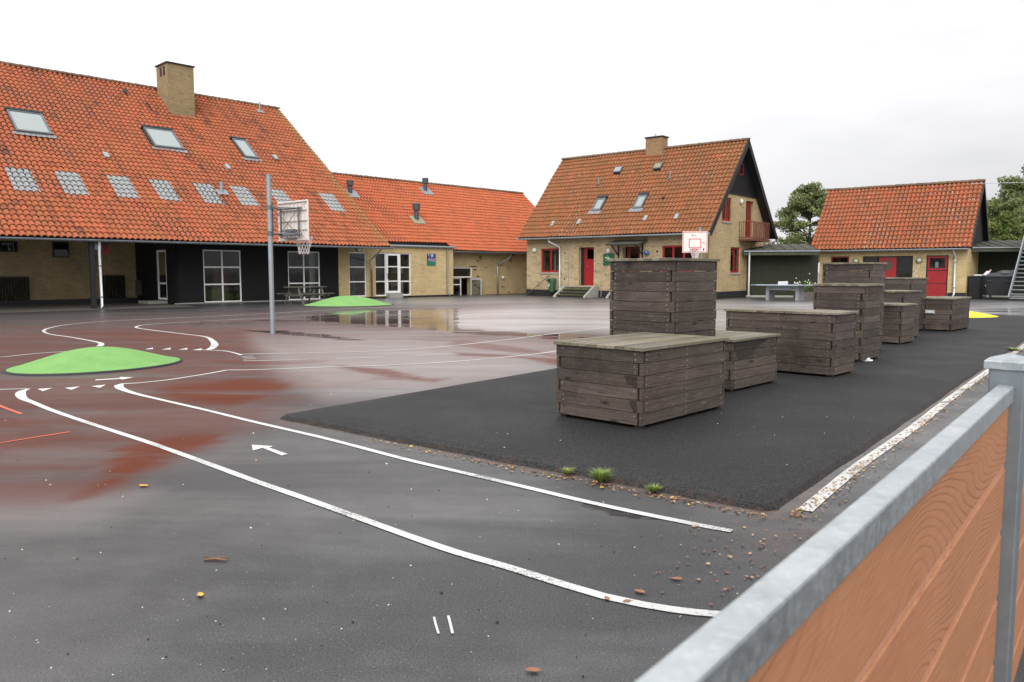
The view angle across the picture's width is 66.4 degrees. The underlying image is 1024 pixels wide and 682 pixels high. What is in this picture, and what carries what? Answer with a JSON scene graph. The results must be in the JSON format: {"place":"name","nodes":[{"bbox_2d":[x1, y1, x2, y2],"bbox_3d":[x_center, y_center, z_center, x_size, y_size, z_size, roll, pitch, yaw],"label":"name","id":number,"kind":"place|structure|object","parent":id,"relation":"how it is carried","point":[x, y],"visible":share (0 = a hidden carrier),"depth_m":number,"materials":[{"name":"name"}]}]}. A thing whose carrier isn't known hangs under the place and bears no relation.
{"place":"outdoors","nodes":[
{"label":"outdoors","id":0,"kind":"place"},
{"bbox_2d":[0,300,319,312],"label":"pavement","id":1,"kind":"structure","parent":0,"point":[56,307],"depth_m":30.89,"materials":[{"name":"grey asphalt"}]},
{"bbox_2d":[0,61,456,308],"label":"school building","id":2,"kind":"structure","parent":0,"point":[160,188],"depth_m":35.17,"materials":[{"name":"tile"}]},
{"bbox_2d":[0,241,17,251],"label":"high window","id":3,"kind":"structure","parent":2,"relation":"in","point":[3,248],"depth_m":32.29,"materials":[{"name":"black glass"}]},
{"bbox_2d":[52,242,68,257],"bbox_3d":[-19.424,-3.930,33.697,0.080,0.660,0.620,5,7,44],"label":"high window","id":4,"kind":"structure","parent":2,"relation":"in","point":[60,249],"depth_m":33.69,"materials":[{"name":"black glass"}]},
{"bbox_2d":[94,243,108,253],"bbox_3d":[-15.677,-3.581,29.775,0.030,0.540,0.660,5,7,44],"label":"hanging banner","id":5,"kind":"object","parent":2,"relation":"in","point":[104,248],"visible":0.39,"depth_m":29.86,"materials":[{"name":"red fabric"}]},
{"bbox_2d":[156,250,167,299],"bbox_3d":[-15.252,-2.880,34.080,1.014,2.160,0.147,5,7,44],"label":"glass door","id":6,"kind":"structure","parent":2,"relation":"in","point":[161,275],"depth_m":34.16,"materials":[{"name":"glass"}]},
{"bbox_2d":[203,250,241,301],"bbox_3d":[-12.811,-2.867,34.610,0.060,2.300,1.734,5,7,44],"label":"window","id":7,"kind":"structure","parent":2,"relation":"in","point":[221,266],"depth_m":34.62,"materials":[{"name":"white glass"}]},
{"bbox_2d":[288,251,319,299],"bbox_3d":[-9.980,-3.132,37.530,0.060,2.310,1.724,5,7,44],"label":"window","id":8,"kind":"structure","parent":2,"relation":"in","point":[303,267],"depth_m":37.55,"materials":[{"name":"white glass"}]},
{"bbox_2d":[349,252,365,296],"bbox_3d":[-7.858,-3.377,39.728,0.060,2.250,1.054,5,7,44],"label":"window","id":9,"kind":"structure","parent":2,"relation":"in","point":[364,267],"depth_m":39.96,"materials":[{"name":"white glass"}]},
{"bbox_2d":[375,253,385,295],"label":"window","id":10,"kind":"structure","parent":2,"relation":"in","point":[384,267],"depth_m":40.92,"materials":[{"name":"white wood"}]},
{"bbox_2d":[386,253,399,292],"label":"glass door","id":11,"kind":"structure","parent":2,"relation":"in","point":[387,254],"depth_m":41.38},
{"bbox_2d":[399,253,410,294],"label":"window","id":12,"kind":"structure","parent":2,"relation":"in","point":[409,281],"depth_m":42.06,"materials":[{"name":"white glass"}]},
{"bbox_2d":[427,254,435,264],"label":"mural panel","id":13,"kind":"object","parent":2,"relation":"attached to","point":[431,259],"visible":1,"depth_m":43.02,"materials":[{"name":"multicoloured paint"}]},
{"bbox_2d":[0,273,1023,681],"bbox_3d":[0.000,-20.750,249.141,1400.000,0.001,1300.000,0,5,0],"label":"ground","id":14,"kind":"structure","parent":0,"point":[322,577],"depth_m":4.40,"materials":[{"name":"grey asphalt"}]},
{"bbox_2d":[0,405,23,413],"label":"painted line","id":15,"kind":"object","parent":14,"relation":"on","point":[4,407],"visible":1,"depth_m":7.89,"materials":[{"name":"red paint"}]},
{"bbox_2d":[0,432,66,442],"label":"painted line","id":16,"kind":"object","parent":14,"relation":"on","point":[33,437],"visible":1,"depth_m":6.61,"materials":[{"name":"red paint"}]},
{"bbox_2d":[2,347,182,375],"bbox_3d":[-6.189,0.228,11.685,2.191,0.275,2.404,0,5,0],"label":"rubber mound","id":17,"kind":"object","parent":14,"relation":"on","point":[90,360],"visible":1,"depth_m":11.12,"materials":[{"name":"green rubber"}]},
{"bbox_2d":[95,377,131,379],"bbox_3d":[-5.208,0.492,10.232,0.397,0.001,0.322,0,5,0],"label":"painted arrow","id":18,"kind":"object","parent":14,"relation":"on","point":[115,378],"visible":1,"depth_m":10.24,"materials":[{"name":"white paint"}]},
{"bbox_2d":[204,556,227,560],"bbox_3d":[-1.442,1.057,3.806,0.116,0.017,0.033,0,5,0],"label":"twig","id":19,"kind":"object","parent":14,"relation":"on","point":[213,558],"visible":1,"depth_m":3.80,"materials":[{"name":"brown wood"}]},
{"bbox_2d":[42,302,479,345],"bbox_3d":[-7.124,-0.925,26.159,5.799,0.001,22.434,2,5,17],"label":"painted line","id":20,"kind":"object","parent":14,"relation":"on","point":[99,343],"visible":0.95,"depth_m":18.25,"materials":[{"name":"white paint"}]},
{"bbox_2d":[252,445,286,454],"bbox_3d":[-1.931,0.855,6.145,0.182,0.001,0.506,-4,6,-36],"label":"painted arrow","id":21,"kind":"object","parent":14,"relation":"on","point":[255,447],"visible":1,"depth_m":6.19,"materials":[{"name":"white paint"}]},
{"bbox_2d":[266,174,313,333],"bbox_3d":[-4.982,-1.935,17.807,0.911,3.540,0.955,0,5,-2],"label":"basketball hoop","id":22,"kind":"object","parent":14,"relation":"on","point":[293,219],"visible":1,"depth_m":17.48,"materials":[{"name":"metal"}]},
{"bbox_2d":[277,286,334,303],"bbox_3d":[-9.085,-2.023,34.488,1.700,0.760,1.800,4,6,36],"label":"picnic table","id":23,"kind":"object","parent":14,"relation":"on","point":[302,294],"visible":0.98,"depth_m":34.33,"materials":[{"name":"wood"}]},
{"bbox_2d":[302,296,393,306],"bbox_3d":[-6.801,-1.689,32.566,3.732,0.395,3.703,0,5,0],"label":"rubber mound","id":24,"kind":"object","parent":14,"relation":"on","point":[348,301],"visible":0.99,"depth_m":31.59,"materials":[{"name":"green rubber"}]},
{"bbox_2d":[135,306,592,349],"bbox_3d":[-2.730,-0.700,23.637,9.620,0.001,17.732,5,7,44],"label":"painted line","id":25,"kind":"object","parent":14,"relation":"on","point":[214,344],"visible":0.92,"depth_m":16.85,"materials":[{"name":"white paint"}]},
{"bbox_2d":[15,389,719,615],"bbox_3d":[-2.280,0.868,6.001,9.712,0.001,0.700,4,7,40],"label":"painted line","id":26,"kind":"object","parent":14,"relation":"on","point":[21,395],"visible":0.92,"depth_m":4.11,"materials":[{"name":"white paint"}]},
{"bbox_2d":[251,351,554,369],"bbox_3d":[0.284,0.136,14.232,10.586,0.001,1.590,-5,7,-44],"label":"painted line","id":27,"kind":"object","parent":14,"relation":"on","point":[403,364],"visible":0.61,"depth_m":11.78,"materials":[{"name":"white paint"}]},
{"bbox_2d":[114,376,732,531],"bbox_3d":[-1.943,0.778,7.006,1.062,0.001,8.337,-4,7,-41],"label":"painted line","id":28,"kind":"object","parent":14,"relation":"on","point":[121,387],"visible":1,"depth_m":5.48,"materials":[{"name":"white paint"}]},
{"bbox_2d":[331,172,534,294],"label":"school wing","id":29,"kind":"structure","parent":14,"relation":"on","point":[479,228],"depth_m":47.86,"materials":[{"name":"orange tile"}]},
{"bbox_2d":[453,278,460,294],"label":"window","id":30,"kind":"structure","parent":29,"relation":"in","point":[453,278],"depth_m":46.39,"materials":[{"name":"white wood"}]},
{"bbox_2d":[453,267,471,277],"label":"window","id":31,"kind":"structure","parent":29,"relation":"in","point":[453,267],"depth_m":46.64,"materials":[{"name":"white wood"}]},
{"bbox_2d":[471,279,481,294],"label":"open door","id":32,"kind":"structure","parent":29,"relation":"in","point":[471,279],"depth_m":47.20,"materials":[{"name":"metal"}]},
{"bbox_2d":[433,617,439,633],"bbox_3d":[-0.301,1.125,3.103,0.011,0.001,0.152,-1,5,-12],"label":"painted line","id":33,"kind":"object","parent":14,"relation":"on","point":[435,623],"visible":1,"depth_m":3.10,"materials":[{"name":"paint"}]},
{"bbox_2d":[4,322,879,676],"bbox_3d":[-2.476,-0.156,17.219,26.608,0.066,29.137,0,5,0],"label":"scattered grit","id":34,"kind":"object","parent":14,"relation":"on","point":[340,532],"visible":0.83,"depth_m":3.67,"materials":[{"name":"brown stone"}]},
{"bbox_2d":[447,615,453,632],"bbox_3d":[-0.245,1.125,3.110,0.012,0.001,0.160,-1,5,-11],"label":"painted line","id":35,"kind":"object","parent":14,"relation":"on","point":[450,624],"visible":1,"depth_m":3.11,"materials":[{"name":"paint"}]},
{"bbox_2d":[264,307,777,353],"bbox_3d":[3.872,-0.571,22.178,1.761,0.001,24.619,4,7,39],"label":"painted line","id":36,"kind":"object","parent":14,"relation":"on","point":[452,345],"visible":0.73,"depth_m":14.80,"materials":[{"name":"white paint"}]},
{"bbox_2d":[525,667,544,671],"bbox_3d":[0.080,1.155,2.747,0.072,0.007,0.030,0,5,0],"label":"fallen leaf","id":37,"kind":"object","parent":14,"relation":"on","point":[534,669],"visible":1,"depth_m":2.75,"materials":[{"name":"orange plant"}]},
{"bbox_2d":[561,467,574,474],"bbox_3d":[0.391,0.898,5.417,0.138,0.052,0.142,0,5,0],"label":"grass tuft","id":38,"kind":"object","parent":14,"relation":"on","point":[566,471],"visible":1,"depth_m":5.42,"materials":[{"name":"green plant"}]},
{"bbox_2d":[591,468,614,481],"bbox_3d":[0.596,0.896,5.246,0.228,0.085,0.230,0,5,0],"label":"grass tuft","id":39,"kind":"object","parent":14,"relation":"on","point":[600,475],"visible":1,"depth_m":5.24,"materials":[{"name":"green plant"}]},
{"bbox_2d":[516,134,777,298],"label":"brick house","id":40,"kind":"structure","parent":14,"relation":"on","point":[657,197],"depth_m":42.49,"materials":[{"name":"tile"}]},
{"bbox_2d":[540,248,558,273],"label":"window","id":41,"kind":"structure","parent":40,"relation":"in","point":[543,272],"depth_m":44.75,"materials":[{"name":"red paint"}]},
{"bbox_2d":[546,278,555,291],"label":"litter bin","id":42,"kind":"object","parent":40,"relation":"attached to","point":[552,283],"visible":1,"depth_m":44.27,"materials":[{"name":"green plastic"}]},
{"bbox_2d":[584,248,593,285],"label":"door","id":43,"kind":"structure","parent":40,"relation":"in","point":[588,263],"depth_m":43.40,"materials":[{"name":"red paint"}]},
{"bbox_2d":[603,254,613,264],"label":"sign","id":44,"kind":"object","parent":40,"relation":"attached to","point":[606,257],"visible":0.62,"depth_m":42.24,"materials":[{"name":"green plastic"}]},
{"bbox_2d":[627,247,639,257],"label":"door","id":45,"kind":"structure","parent":40,"relation":"in","point":[628,248],"depth_m":41.68,"materials":[{"name":"red paint"}]},
{"bbox_2d":[663,245,694,257],"bbox_3d":[8.475,-4.172,39.746,1.814,1.370,0.060,4,7,39],"label":"window","id":46,"kind":"structure","parent":40,"relation":"in","point":[673,246],"depth_m":39.90,"materials":[{"name":"red paint"}]},
{"bbox_2d":[722,198,731,223],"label":"window","id":47,"kind":"structure","parent":40,"relation":"in","point":[726,209],"depth_m":40.53,"materials":[{"name":"red paint"}]},
{"bbox_2d":[730,247,740,273],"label":"window","id":48,"kind":"structure","parent":40,"relation":"in","point":[734,259],"depth_m":41.67,"materials":[{"name":"red paint"}]},
{"bbox_2d":[745,202,750,236],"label":"balcony door","id":49,"kind":"structure","parent":40,"relation":"in","point":[748,204],"depth_m":42.93,"materials":[{"name":"red paint"}]},
{"bbox_2d":[280,315,1023,510],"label":"raised asphalt pad","id":50,"kind":"object","parent":14,"relation":"on","point":[810,429],"visible":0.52,"depth_m":6.95,"materials":[{"name":"black asphalt"}]},
{"bbox_2d":[554,332,728,428],"bbox_3d":[1.254,0.331,7.489,0.984,0.704,1.506,5,7,43],"label":"wooden crate","id":51,"kind":"object","parent":50,"relation":"on","point":[639,380],"visible":1,"depth_m":7.03,"materials":[{"name":"brown wood"}]},
{"bbox_2d":[607,258,719,336],"bbox_3d":[1.724,-0.192,8.936,0.875,1.489,0.962,5,7,43],"label":"wooden crate","id":52,"kind":"object","parent":50,"relation":"on","point":[667,295],"visible":0.57,"depth_m":8.59,"materials":[{"name":"brown wood"}]},
{"bbox_2d":[715,330,780,391],"bbox_3d":[2.470,0.212,9.433,1.044,0.596,1.182,5,7,43],"label":"wooden crate","id":53,"kind":"object","parent":50,"relation":"on","point":[750,358],"visible":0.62,"depth_m":9.03,"materials":[{"name":"brown wood"}]},
{"bbox_2d":[724,307,857,376],"bbox_3d":[3.771,-0.013,10.663,1.544,0.827,0.765,5,7,43],"label":"wooden crate","id":54,"kind":"object","parent":50,"relation":"on","point":[817,341],"visible":0.8,"depth_m":10.21,"materials":[{"name":"brown wood"}]},
{"bbox_2d":[812,283,884,361],"bbox_3d":[5.173,-0.307,12.092,0.795,1.160,0.824,5,7,43],"label":"wooden crate","id":55,"kind":"object","parent":50,"relation":"on","point":[864,300],"visible":0.74,"depth_m":11.77,"materials":[{"name":"brown wood"}]},
{"bbox_2d":[821,262,886,347],"bbox_3d":[5.885,-0.605,13.531,0.860,1.498,0.705,5,7,43],"label":"wooden crate","id":56,"kind":"object","parent":50,"relation":"on","point":[854,272],"visible":0.41,"depth_m":13.25,"materials":[{"name":"brown wood"}]},
{"bbox_2d":[882,302,917,343],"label":"wooden crate","id":57,"kind":"object","parent":50,"relation":"on","point":[898,323],"visible":0.71,"depth_m":14.53,"materials":[{"name":"brown wood"}]},
{"bbox_2d":[883,290,921,336],"bbox_3d":[7.822,-0.551,15.957,0.649,0.962,1.051,5,7,43],"label":"wooden crate","id":58,"kind":"object","parent":50,"relation":"on","point":[902,296],"visible":0.34,"depth_m":15.61,"materials":[{"name":"brown wood"}]},
{"bbox_2d":[885,277,928,329],"bbox_3d":[8.883,-0.848,17.910,0.833,1.207,1.118,5,7,43],"label":"wooden crate","id":59,"kind":"object","parent":50,"relation":"on","point":[905,283],"visible":0.41,"depth_m":17.55,"materials":[{"name":"brown wood"}]},
{"bbox_2d":[922,296,971,331],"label":"wooden crate","id":60,"kind":"object","parent":50,"relation":"on","point":[949,313],"visible":1,"depth_m":17.77,"materials":[{"name":"brown wood"}]},
{"bbox_2d":[645,482,663,491],"bbox_3d":[0.905,0.938,4.989,0.158,0.047,0.158,0,5,0],"label":"grass tuft","id":61,"kind":"object","parent":14,"relation":"on","point":[654,488],"visible":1,"depth_m":5.00,"materials":[{"name":"green plant"}]},
{"bbox_2d":[361,344,1023,616],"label":"leaf litter","id":62,"kind":"object","parent":14,"relation":"on","point":[713,505],"visible":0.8,"depth_m":5.02,"materials":[{"name":"brown plant"}]},
{"bbox_2d":[682,227,707,257],"bbox_3d":[7.757,-3.160,32.996,0.920,3.290,0.750,-2,6,-23],"label":"basketball hoop","id":63,"kind":"object","parent":14,"relation":"on","point":[693,242],"visible":0.93,"depth_m":32.95,"materials":[{"name":"plastic"}]},
{"bbox_2d":[743,244,819,297],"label":"carport","id":64,"kind":"object","parent":14,"relation":"on","point":[774,263],"visible":0.79,"depth_m":42.43,"materials":[{"name":"roofing wood"},{"name":"painted wood"},{"name":"zinc"}]},
{"bbox_2d":[752,281,811,300],"bbox_3d":[13.178,-2.441,38.058,2.740,0.920,1.524,4,6,36],"label":"table tennis","id":65,"kind":"object","parent":14,"relation":"on","point":[782,285],"visible":0.96,"depth_m":37.79,"materials":[{"name":"concrete"}]},
{"bbox_2d":[765,181,827,262],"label":"deciduous tree","id":66,"kind":"object","parent":14,"relation":"on","point":[803,200],"visible":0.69,"depth_m":53.78,"materials":[{"name":"green plant"}]},
{"bbox_2d":[793,273,818,298],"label":"flower planter","id":67,"kind":"object","parent":14,"relation":"on","point":[808,295],"visible":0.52,"depth_m":40.36,"materials":[{"name":"grey concrete"}]},
{"bbox_2d":[635,353,1023,681],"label":"composite fence","id":68,"kind":"object","parent":14,"relation":"on","point":[910,569],"visible":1,"depth_m":1.20,"materials":[{"name":"brown wood"}]},
{"bbox_2d":[811,179,988,296],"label":"brick outbuilding","id":69,"kind":"structure","parent":14,"relation":"on","point":[934,232],"depth_m":42.49,"materials":[{"name":"tile"}]},
{"bbox_2d":[831,256,848,261],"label":"window","id":70,"kind":"structure","parent":69,"relation":"in","point":[834,256],"depth_m":44.13,"materials":[{"name":"red paint"}]},
{"bbox_2d":[863,256,878,261],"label":"window","id":71,"kind":"structure","parent":69,"relation":"in","point":[864,257],"depth_m":43.10,"materials":[{"name":"red wood"}]},
{"bbox_2d":[878,256,896,276],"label":"red door","id":72,"kind":"structure","parent":69,"relation":"in","point":[890,268],"depth_m":42.51,"materials":[{"name":"paint"}]},
{"bbox_2d":[896,256,912,276],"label":"window","id":73,"kind":"structure","parent":69,"relation":"in","point":[911,268],"depth_m":42.09,"materials":[{"name":"black wood"}]},
{"bbox_2d":[927,256,947,295],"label":"red door","id":74,"kind":"structure","parent":69,"relation":"in","point":[934,276],"depth_m":41.12,"materials":[{"name":"paint"}]},
{"bbox_2d":[798,345,1023,511],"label":"painted line","id":75,"kind":"object","parent":14,"relation":"on","point":[887,444],"visible":0.79,"depth_m":6.12,"materials":[{"name":"paint"}]},
{"bbox_2d":[968,276,983,297],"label":"wheelie bin","id":76,"kind":"object","parent":14,"relation":"on","point":[974,286],"visible":0.98,"depth_m":40.30,"materials":[{"name":"plastic"}]},
{"bbox_2d":[969,311,998,317],"bbox_3d":[13.515,-0.834,23.912,2.927,0.225,2.535,0,5,0],"label":"rubber mound","id":77,"kind":"object","parent":14,"relation":"on","point":[972,314],"visible":0.2,"depth_m":23.20,"materials":[{"name":"yellow rubber"}]},
{"bbox_2d":[978,277,991,297],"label":"wheelie bin","id":78,"kind":"object","parent":14,"relation":"on","point":[983,291],"visible":0.17,"depth_m":41.12,"materials":[{"name":"plastic"}]},
{"bbox_2d":[971,240,1023,296],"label":"carport","id":79,"kind":"object","parent":14,"relation":"on","point":[994,256],"visible":0.35,"depth_m":42.45,"materials":[{"name":"wood"}]},
{"bbox_2d":[984,273,1013,298],"bbox_3d":[24.357,-2.750,39.169,1.260,1.340,0.960,3,6,32],"label":"waste container","id":80,"kind":"object","parent":14,"relation":"on","point":[998,284],"visible":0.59,"depth_m":38.86,"materials":[{"name":"plastic"}]},
{"bbox_2d":[996,270,1017,272],"bbox_3d":[24.622,-3.458,39.005,0.886,0.180,0.815,-1,5,-13],"label":"waste bag","id":81,"kind":"object","parent":80,"relation":"on","point":[1006,271],"visible":0.87,"depth_m":38.76,"materials":[{"name":"white plastic"}]},
{"bbox_2d":[987,175,1023,237],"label":"deciduous tree","id":82,"kind":"object","parent":14,"relation":"on","point":[1010,201],"visible":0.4,"depth_m":55.93,"materials":[{"name":"green plant"}]},
{"bbox_2d":[988,209,1022,240],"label":"garden shrub","id":83,"kind":"object","parent":14,"relation":"on","point":[1003,227],"visible":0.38,"depth_m":49.05,"materials":[{"name":"green plant"}]},
{"bbox_2d":[990,164,1023,233],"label":"deciduous tree","id":84,"kind":"object","parent":14,"relation":"on","point":[1022,167],"visible":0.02,"depth_m":61.90,"materials":[{"name":"green plant"}]},
{"bbox_2d":[1006,347,1020,350],"bbox_3d":[8.893,0.139,13.919,0.591,0.057,0.594,0,5,0],"label":"grass tuft","id":85,"kind":"object","parent":14,"relation":"on","point":[1012,348],"visible":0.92,"depth_m":13.90,"materials":[{"name":"green plant"}]},
{"bbox_2d":[1009,205,1023,239],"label":"garden shrub","id":86,"kind":"object","parent":14,"relation":"on","point":[1019,231],"visible":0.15,"depth_m":50.13,"materials":[{"name":"green plant"}]},
{"bbox_2d":[0,0,1023,272],"label":"sky","id":87,"kind":"structure","parent":0,"point":[491,94],"materials":[{"name":"white"}]},
{"bbox_2d":[1008,237,1023,300],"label":"steel staircase","id":88,"kind":"structure","parent":0,"point":[1015,272],"depth_m":38.07,"materials":[{"name":"metal"}]}
]}

